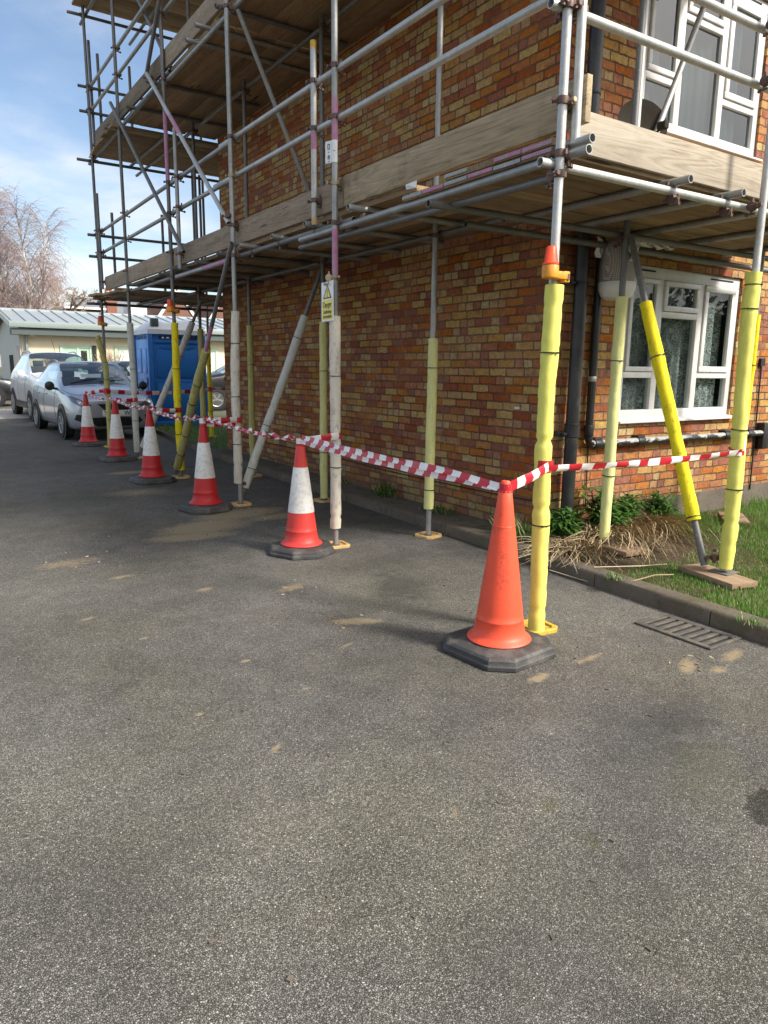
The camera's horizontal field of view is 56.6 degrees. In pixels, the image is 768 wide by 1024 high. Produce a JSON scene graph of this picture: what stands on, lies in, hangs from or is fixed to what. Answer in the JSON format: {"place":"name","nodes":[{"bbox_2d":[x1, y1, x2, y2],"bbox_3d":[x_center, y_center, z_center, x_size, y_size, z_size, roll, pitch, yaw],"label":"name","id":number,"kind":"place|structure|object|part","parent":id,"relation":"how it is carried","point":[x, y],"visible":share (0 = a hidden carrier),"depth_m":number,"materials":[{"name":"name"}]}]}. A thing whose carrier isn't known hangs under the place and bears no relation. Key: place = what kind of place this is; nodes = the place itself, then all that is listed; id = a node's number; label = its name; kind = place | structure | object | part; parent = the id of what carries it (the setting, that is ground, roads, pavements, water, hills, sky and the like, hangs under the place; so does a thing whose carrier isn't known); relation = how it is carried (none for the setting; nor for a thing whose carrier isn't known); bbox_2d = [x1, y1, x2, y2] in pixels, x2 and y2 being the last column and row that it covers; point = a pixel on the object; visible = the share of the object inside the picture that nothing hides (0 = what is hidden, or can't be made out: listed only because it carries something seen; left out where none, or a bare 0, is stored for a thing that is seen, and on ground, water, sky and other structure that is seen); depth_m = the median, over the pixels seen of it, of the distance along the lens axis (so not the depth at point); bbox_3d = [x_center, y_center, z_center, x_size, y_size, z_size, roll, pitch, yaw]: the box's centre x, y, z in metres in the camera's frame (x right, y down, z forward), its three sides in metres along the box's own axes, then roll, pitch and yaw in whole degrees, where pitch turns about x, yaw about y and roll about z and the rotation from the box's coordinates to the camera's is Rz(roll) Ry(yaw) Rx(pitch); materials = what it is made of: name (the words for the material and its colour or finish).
{"place":"outdoors","nodes":[
{"label":"outdoors","id":0,"kind":"place"},
{"bbox_2d":[0,409,28,418],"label":"concrete apron","id":1,"kind":"object","parent":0,"point":[7,414],"depth_m":19.64,"materials":[{"name":"grey concrete"}]},
{"bbox_2d":[0,0,219,366],"label":"sky","id":2,"kind":"structure","parent":0,"point":[43,130],"materials":[{"name":"blue"}]},
{"bbox_2d":[0,367,225,443],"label":"ground","id":3,"kind":"structure","parent":0,"point":[220,414],"depth_m":21.85,"materials":[{"name":"grey asphalt"}]},
{"bbox_2d":[0,192,24,307],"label":"birch tree","id":4,"kind":"object","parent":3,"relation":"on","point":[5,239],"visible":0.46,"depth_m":39.92,"materials":[{"name":"brown plant"}]},
{"bbox_2d":[0,166,81,309],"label":"birch tree","id":5,"kind":"object","parent":3,"relation":"on","point":[21,288],"visible":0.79,"depth_m":39.25,"materials":[{"name":"brown plant"}]},
{"bbox_2d":[18,274,75,308],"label":"bare tree","id":6,"kind":"object","parent":3,"relation":"on","point":[58,292],"visible":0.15,"depth_m":57.48,"materials":[{"name":"brown plant"}]},
{"bbox_2d":[20,287,96,311],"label":"bare tree","id":7,"kind":"object","parent":3,"relation":"on","point":[72,299],"visible":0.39,"depth_m":46.25,"materials":[{"name":"brown plant"}]},
{"bbox_2d":[59,306,106,312],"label":"house","id":8,"kind":"structure","parent":3,"relation":"on","point":[93,309],"depth_m":54.71,"materials":[{"name":"grey stone"}]},
{"bbox_2d":[72,297,146,314],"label":"house","id":9,"kind":"structure","parent":3,"relation":"on","point":[124,310],"depth_m":59.20,"materials":[{"name":"orange brick"}]},
{"bbox_2d":[0,307,224,379],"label":"cream building","id":10,"kind":"structure","parent":3,"relation":"on","point":[34,330],"depth_m":27.72,"materials":[{"name":"paint"}]},
{"bbox_2d":[9,355,13,373],"bbox_3d":[-15.015,-5.497,28.835,0.018,1.667,1.100,-7,14,-33],"label":"side door","id":11,"kind":"structure","parent":10,"relation":"in","point":[10,356],"depth_m":28.73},
{"bbox_2d":[59,345,96,372],"bbox_3d":[-11.777,-5.408,27.607,1.310,2.047,0.117,-7,14,-33],"label":"window","id":12,"kind":"structure","parent":10,"relation":"in","point":[79,349],"depth_m":27.56,"materials":[{"name":"white glass"}]},
{"bbox_2d":[114,346,129,371],"bbox_3d":[-10.152,-6.060,28.620,1.250,1.130,0.047,-7,14,-33],"label":"window","id":13,"kind":"structure","parent":10,"relation":"in","point":[121,348],"depth_m":28.39,"materials":[{"name":"white glass"}]},
{"bbox_2d":[206,349,217,372],"bbox_3d":[-7.635,-6.361,30.271,1.200,1.130,0.047,-7,14,-33],"label":"window","id":14,"kind":"structure","parent":10,"relation":"in","point":[214,352],"depth_m":30.49,"materials":[{"name":"white glass"}]},
{"bbox_2d":[147,290,193,316],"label":"house","id":15,"kind":"structure","parent":3,"relation":"on","point":[164,312],"depth_m":56.71,"materials":[{"name":"orange brick"}]},
{"bbox_2d":[155,429,193,448],"bbox_3d":[-4.661,-1.614,14.912,0.170,0.194,6.794,-6,13,-30],"label":"verge edging","id":16,"kind":"object","parent":3,"relation":"on","point":[171,436],"visible":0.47,"depth_m":14.38,"materials":[{"name":"concrete"}]},
{"bbox_2d":[193,306,222,318],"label":"house","id":17,"kind":"structure","parent":3,"relation":"on","point":[219,315],"depth_m":58.32,"materials":[{"name":"orange brick"}]},
{"bbox_2d":[193,444,767,644],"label":"kerb","id":18,"kind":"structure","parent":3,"relation":"on","point":[718,616],"depth_m":5.12,"materials":[{"name":"concrete"}]},
{"bbox_2d":[489,512,531,542],"bbox_3d":[1.107,0.114,6.091,0.424,0.223,0.546,-7,14,-33],"label":"weed tuft","id":19,"kind":"object","parent":18,"relation":"on","point":[517,527],"visible":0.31,"depth_m":6.00,"materials":[{"name":"green plant"}]},
{"bbox_2d":[549,564,672,581],"bbox_3d":[1.629,0.454,5.101,0.846,0.123,0.439,2,11,9],"label":"dead stalk","id":20,"kind":"object","parent":18,"relation":"on","point":[620,566],"visible":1,"depth_m":5.16,"materials":[{"name":"beige plant"}]},
{"bbox_2d":[606,571,629,580],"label":"weed tuft","id":21,"kind":"object","parent":18,"relation":"on","point":[615,576],"visible":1,"depth_m":4.92,"materials":[{"name":"green plant"}]},
{"bbox_2d":[734,612,766,627],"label":"weed tuft","id":22,"kind":"object","parent":18,"relation":"on","point":[753,620],"visible":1,"depth_m":4.08,"materials":[{"name":"green plant"}]},
{"bbox_2d":[214,0,767,535],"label":"brick building","id":23,"kind":"structure","parent":3,"relation":"on","point":[490,310],"depth_m":6.92,"materials":[{"name":"red brick"}]},
{"bbox_2d":[618,99,668,134],"bbox_3d":[2.011,-3.030,5.572,0.341,0.401,0.569,-10,16,-43],"label":"satellite dish","id":24,"kind":"object","parent":23,"relation":"attached to","point":[650,112],"visible":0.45,"depth_m":5.59,"materials":[{"name":"grey metal"}]},
{"bbox_2d":[618,265,740,423],"bbox_3d":[2.831,-1.583,6.839,1.830,1.415,0.210,-7,14,-33],"label":"window","id":25,"kind":"structure","parent":23,"relation":"in","point":[661,279],"depth_m":6.89,"materials":[{"name":"white plastic"}]},
{"bbox_2d":[642,0,767,162],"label":"window","id":26,"kind":"structure","parent":23,"relation":"in","point":[704,105],"depth_m":6.44,"materials":[{"name":"white plastic"}]},
{"bbox_2d":[155,422,226,448],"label":"verge turf","id":27,"kind":"structure","parent":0,"point":[211,446],"depth_m":14.46,"materials":[{"name":"green plant"}]},
{"bbox_2d":[216,448,531,540],"bbox_3d":[-0.736,-0.423,9.077,0.434,0.058,7.350,-7,14,-33],"label":"concrete strip","id":28,"kind":"object","parent":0,"point":[480,524],"visible":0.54,"depth_m":7.73,"materials":[{"name":"grey concrete"}]},
{"bbox_2d":[328,477,348,483],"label":"weed tuft","id":29,"kind":"object","parent":28,"relation":"on","point":[346,481],"visible":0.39,"depth_m":8.82,"materials":[{"name":"green plant"}]},
{"bbox_2d":[365,478,399,497],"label":"weed tuft","id":30,"kind":"object","parent":28,"relation":"on","point":[383,491],"visible":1,"depth_m":7.96,"materials":[{"name":"green plant"}]},
{"bbox_2d":[419,504,455,515],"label":"weed tuft","id":31,"kind":"object","parent":28,"relation":"on","point":[437,510],"visible":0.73,"depth_m":7.12,"materials":[{"name":"green plant"}]},
{"bbox_2d":[0,401,767,1023],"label":"driveway","id":32,"kind":"structure","parent":0,"point":[108,915],"depth_m":2.64,"materials":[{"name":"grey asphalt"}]},
{"bbox_2d":[0,377,10,406],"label":"saloon car","id":33,"kind":"object","parent":32,"relation":"on","point":[5,392],"visible":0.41,"depth_m":22.58,"materials":[{"name":"silver metal"}]},
{"bbox_2d":[10,339,87,420],"bbox_3d":[-8.852,-3.590,19.220,2.115,2.098,4.331,-7,14,-35],"label":"suv car","id":34,"kind":"object","parent":32,"relation":"on","point":[25,375],"visible":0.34,"depth_m":19.00,"materials":[{"name":"white paint"}]},
{"bbox_3d":[-9.705,-3.933,19.106,0.185,0.503,2.560,-7,14,-34],"label":"side window","id":35,"kind":"part","parent":34,"relation":"part of","materials":[{"name":"white glass"}]},
{"bbox_2d":[42,351,56,365],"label":"bare shrub","id":36,"kind":"object","parent":32,"relation":"on","point":[48,361],"visible":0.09,"depth_m":26.33,"materials":[{"name":"grey plant"}]},
{"bbox_2d":[72,393,105,446],"bbox_3d":[-5.384,-1.676,12.925,0.524,0.938,0.524,-9,15,-40],"label":"traffic cone","id":37,"kind":"object","parent":32,"relation":"on","point":[88,438],"visible":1,"depth_m":12.85,"materials":[{"name":"red plastic"}]},
{"bbox_2d":[83,393,112,400],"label":"barrier tape","id":38,"kind":"object","parent":37,"relation":"attached to","point":[99,398],"visible":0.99,"depth_m":11.94,"materials":[{"name":"plastic"}]},
{"bbox_2d":[33,361,153,439],"bbox_3d":[-6.336,-2.456,15.315,2.020,1.550,4.065,-7,14,-35],"label":"hatchback car","id":39,"kind":"object","parent":32,"relation":"on","point":[57,399],"visible":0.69,"depth_m":14.20,"materials":[{"name":"silver metal"}]},
{"bbox_3d":[-7.125,-2.897,15.178,0.189,0.451,2.415,-7,14,-34],"label":"side window","id":40,"kind":"part","parent":39,"relation":"part of","materials":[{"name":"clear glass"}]},
{"bbox_2d":[83,350,128,372],"bbox_3d":[-10.624,-5.298,27.450,0.921,1.944,1.663,10,15,40],"label":"bare shrub","id":41,"kind":"object","parent":32,"relation":"on","point":[111,368],"visible":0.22,"depth_m":27.37,"materials":[{"name":"beige plant"}]},
{"bbox_2d":[96,361,130,385],"bbox_3d":[-8.527,-4.344,24.215,4.054,1.550,2.020,12,16,44],"label":"car","id":42,"kind":"object","parent":32,"relation":"on","point":[119,376],"visible":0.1,"depth_m":23.79,"materials":[{"name":"grey paint"}]},
{"bbox_2d":[98,403,138,461],"bbox_3d":[-4.170,-1.277,11.110,0.524,0.938,0.524,-9,15,-39],"label":"traffic cone","id":43,"kind":"object","parent":32,"relation":"on","point":[117,452],"visible":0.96,"depth_m":11.04,"materials":[{"name":"red plastic"}]},
{"bbox_2d":[112,398,147,409],"bbox_3d":[-3.606,-1.524,10.082,0.070,0.098,2.288,-6,13,-30],"label":"barrier tape","id":44,"kind":"object","parent":43,"relation":"attached to","point":[115,400],"visible":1,"depth_m":10.10,"materials":[{"name":"plastic"}]},
{"bbox_2d":[128,409,176,484],"bbox_3d":[-3.006,-0.858,9.191,0.540,0.938,0.540,-7,14,-33],"label":"traffic cone","id":45,"kind":"object","parent":32,"relation":"on","point":[152,473],"visible":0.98,"depth_m":9.12,"materials":[{"name":"plastic"}]},
{"bbox_2d":[146,407,201,420],"bbox_3d":[-2.464,-1.134,8.276,0.070,0.110,2.066,-6,13,-32],"label":"barrier tape","id":46,"kind":"object","parent":45,"relation":"attached to","point":[186,417],"visible":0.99,"depth_m":8.22,"materials":[{"name":"plastic"}]},
{"bbox_2d":[134,318,207,426],"bbox_3d":[-5.034,-3.275,16.771,1.320,2.413,1.280,-7,14,-33],"label":"portable toilet","id":47,"kind":"object","parent":32,"relation":"on","point":[153,347],"visible":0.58,"depth_m":16.21,"materials":[{"name":"blue plastic"}]},
{"bbox_2d":[136,339,149,395],"bbox_3d":[-5.564,-3.058,16.456,0.050,1.800,0.940,-7,14,-33],"label":"door","id":48,"kind":"structure","parent":47,"relation":"in","point":[141,345],"depth_m":16.34,"materials":[{"name":"blue plastic"}]},
{"bbox_2d":[178,427,232,513],"bbox_3d":[-1.888,-0.487,7.500,0.524,0.938,0.524,12,16,44],"label":"traffic cone","id":49,"kind":"object","parent":32,"relation":"on","point":[205,499],"visible":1,"depth_m":7.43,"materials":[{"name":"plastic"}]},
{"bbox_2d":[199,416,241,426],"bbox_3d":[-1.716,-0.960,7.535,0.499,0.128,0.114,-9,15,-41],"label":"barrier tape","id":50,"kind":"object","parent":49,"relation":"attached to","point":[226,420],"visible":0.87,"depth_m":7.49,"materials":[{"name":"plastic"}]},
{"bbox_2d":[206,365,225,410],"bbox_3d":[-4.640,-4.349,24.046,4.292,1.770,2.115,-5,13,-27],"label":"estate car","id":51,"kind":"object","parent":32,"relation":"on","point":[219,396],"visible":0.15,"depth_m":22.81,"materials":[{"name":"silver metal"}]},
{"bbox_2d":[268,446,334,560],"bbox_3d":[-0.682,-0.127,5.855,0.524,0.938,0.524,8,13,31],"label":"traffic cone","id":52,"kind":"object","parent":32,"relation":"on","point":[301,541],"visible":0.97,"depth_m":5.78,"materials":[{"name":"red plastic"}]},
{"bbox_2d":[203,417,295,441],"bbox_3d":[-1.276,-0.775,6.580,0.052,0.111,2.003,-7,14,-35],"label":"barrier tape","id":53,"kind":"object","parent":52,"relation":"attached to","point":[262,433],"visible":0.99,"depth_m":6.47,"materials":[{"name":"plastic"}]},
{"bbox_2d":[296,432,340,445],"bbox_3d":[-0.528,-0.594,5.859,0.430,0.116,0.098,-7,14,-33],"label":"barrier tape","id":54,"kind":"object","parent":52,"relation":"attached to","point":[329,436],"visible":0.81,"depth_m":5.84,"materials":[{"name":"plastic"}]},
{"bbox_2d":[67,0,767,634],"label":"scaffold","id":55,"kind":"object","parent":32,"relation":"on","point":[631,184],"visible":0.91,"depth_m":5.82,"materials":[{"name":"silver metal"}]},
{"bbox_2d":[97,316,106,325],"bbox_3d":[-4.899,-3.320,12.396,0.166,0.172,0.089,-10,16,-43],"label":"hazard lamp","id":56,"kind":"object","parent":55,"relation":"attached to","point":[100,322],"visible":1,"depth_m":12.34,"materials":[{"name":"orange plastic"}]},
{"bbox_2d":[116,398,137,401],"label":"barrier tape","id":57,"kind":"object","parent":55,"relation":"attached to","point":[129,400],"visible":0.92,"depth_m":11.16,"materials":[{"name":"plastic"}]},
{"bbox_2d":[85,387,224,395],"bbox_3d":[-3.341,-2.390,14.061,4.780,0.152,0.472,-8,14,-37],"label":"barrier tape","id":58,"kind":"object","parent":55,"relation":"attached to","point":[112,391],"visible":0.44,"depth_m":13.03,"materials":[{"name":"plastic"}]},
{"bbox_2d":[149,406,181,412],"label":"barrier tape","id":59,"kind":"object","parent":55,"relation":"attached to","point":[175,410],"visible":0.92,"depth_m":9.29,"materials":[{"name":"plastic"}]},
{"bbox_2d":[166,299,179,313],"bbox_3d":[-2.713,-2.645,9.163,0.171,0.172,0.089,-10,15,-42],"label":"hazard lamp","id":60,"kind":"object","parent":55,"relation":"attached to","point":[169,307],"visible":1,"depth_m":9.11,"materials":[{"name":"orange plastic"}]},
{"bbox_2d":[321,280,333,321],"bbox_3d":[-0.459,-1.706,5.776,0.005,0.310,0.250,-5,13,-26],"label":"warning sign","id":61,"kind":"object","parent":55,"relation":"hanging from","point":[327,291],"visible":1,"depth_m":5.76,"materials":[{"name":"yellow plastic"}]},
{"bbox_2d":[325,139,336,163],"bbox_3d":[-0.415,-2.800,5.538,0.109,0.160,0.024,7,13,28],"label":"inspection tag","id":62,"kind":"object","parent":55,"relation":"attached to","point":[330,151],"visible":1,"depth_m":5.54,"materials":[{"name":"white"}]},
{"bbox_2d":[541,246,569,283],"bbox_3d":[0.902,-1.298,3.741,0.180,0.172,0.089,-10,15,-42],"label":"hazard lamp","id":63,"kind":"object","parent":55,"relation":"on","point":[550,267],"visible":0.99,"depth_m":3.68,"materials":[{"name":"orange plastic"}]},
{"bbox_2d":[594,237,603,257],"bbox_3d":[1.759,-2.115,5.729,0.038,0.170,0.238,10,15,40],"label":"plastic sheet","id":64,"kind":"object","parent":55,"relation":"attached to","point":[598,252],"visible":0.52,"depth_m":5.68,"materials":[{"name":"white plastic"}]},
{"bbox_2d":[598,237,640,300],"bbox_3d":[1.902,-1.974,5.769,0.312,0.500,0.317,4,12,18],"label":"bag","id":65,"kind":"object","parent":55,"relation":"hanging from","point":[609,274],"visible":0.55,"depth_m":5.68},
{"bbox_2d":[498,447,744,492],"bbox_3d":[1.491,-0.272,4.313,2.165,0.156,0.180,-6,13,-32],"label":"barrier tape","id":66,"kind":"object","parent":55,"relation":"attached to","point":[543,467],"visible":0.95,"depth_m":4.12,"materials":[{"name":"plastic"}]},
{"bbox_2d":[640,242,672,250],"bbox_3d":[2.272,-2.216,5.935,0.506,0.065,0.040,-9,15,-39],"label":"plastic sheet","id":67,"kind":"object","parent":55,"relation":"attached to","point":[652,245],"visible":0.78,"depth_m":5.93,"materials":[{"name":"white plastic"}]},
{"bbox_2d":[443,480,555,672],"bbox_3d":[0.631,0.296,3.811,0.524,0.938,0.524,-9,15,-39],"label":"traffic cone","id":68,"kind":"object","parent":32,"relation":"on","point":[496,637],"visible":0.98,"depth_m":3.74,"materials":[{"name":"orange plastic"}]},
{"bbox_2d":[301,435,499,491],"bbox_3d":[-0.019,-0.358,4.742,0.034,0.112,2.393,-6,13,-32],"label":"barrier tape","id":69,"kind":"object","parent":68,"relation":"attached to","point":[428,470],"visible":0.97,"depth_m":4.51,"materials":[{"name":"plastic"}]},
{"bbox_2d":[634,613,740,649],"bbox_3d":[1.789,0.700,4.217,0.310,0.013,0.500,-7,14,-33],"label":"drain grate","id":70,"kind":"object","parent":32,"relation":"on","point":[688,631],"visible":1,"depth_m":4.19,"materials":[{"name":"metal"}]},
{"bbox_2d":[521,508,767,595],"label":"soil bed","id":71,"kind":"object","parent":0,"point":[662,559],"visible":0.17,"depth_m":5.56,"materials":[{"name":"brown soil"}]},
{"bbox_2d":[549,506,588,538],"bbox_3d":[1.515,0.104,5.964,0.465,0.314,0.394,-7,14,-33],"label":"leafy plant","id":72,"kind":"object","parent":71,"relation":"on","point":[564,523],"visible":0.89,"depth_m":5.90,"materials":[{"name":"green plant"}]},
{"bbox_2d":[517,529,663,569],"bbox_3d":[1.723,0.266,5.738,1.753,0.087,1.057,-7,14,-33],"label":"dead grass clump","id":73,"kind":"object","parent":71,"relation":"on","point":[565,547],"visible":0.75,"depth_m":5.63,"materials":[{"name":"beige plant"}]},
{"bbox_2d":[577,482,636,531],"bbox_3d":[1.966,-0.011,6.180,0.568,0.464,0.506,-7,14,-33],"label":"leafy plant","id":74,"kind":"object","parent":71,"relation":"on","point":[593,510],"visible":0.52,"depth_m":6.15,"materials":[{"name":"green plant"}]},
{"bbox_2d":[585,540,646,556],"bbox_3d":[1.850,0.278,5.779,0.225,0.038,0.500,-6,13,-29],"label":"sole board","id":75,"kind":"object","parent":71,"relation":"on","point":[623,550],"visible":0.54,"depth_m":5.62,"materials":[{"name":"brown wood"}]},
{"bbox_2d":[617,491,649,522],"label":"leafy plant","id":76,"kind":"object","parent":71,"relation":"on","point":[627,498],"visible":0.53,"depth_m":6.39,"materials":[{"name":"green plant"}]},
{"bbox_2d":[557,509,719,563],"bbox_3d":[2.268,0.175,6.045,2.234,0.157,1.131,-7,14,-33],"label":"dead grass clump","id":77,"kind":"object","parent":71,"relation":"on","point":[649,523],"visible":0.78,"depth_m":6.08,"materials":[{"name":"beige plant"}]},
{"bbox_2d":[634,489,682,519],"bbox_3d":[2.639,-0.038,6.665,0.569,0.342,0.443,-7,14,-33],"label":"leafy plant","id":78,"kind":"object","parent":71,"relation":"on","point":[658,505],"visible":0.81,"depth_m":6.63,"materials":[{"name":"green plant"}]},
{"bbox_2d":[678,563,757,589],"bbox_3d":[2.320,0.444,4.973,0.225,0.038,0.490,-4,12,-20],"label":"sole board","id":79,"kind":"object","parent":71,"relation":"on","point":[733,581],"visible":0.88,"depth_m":4.88,"materials":[{"name":"beige wood"}]},
{"bbox_2d":[570,492,767,618],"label":"lawn turf","id":80,"kind":"structure","parent":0,"point":[716,602],"depth_m":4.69,"materials":[{"name":"green plant"}]},
{"bbox_2d":[717,511,750,525],"bbox_3d":[3.396,0.066,6.928,0.225,0.038,0.500,4,12,17],"label":"sole board","id":81,"kind":"object","parent":80,"relation":"on","point":[745,519],"visible":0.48,"depth_m":6.84,"materials":[{"name":"brown wood"}]}
]}

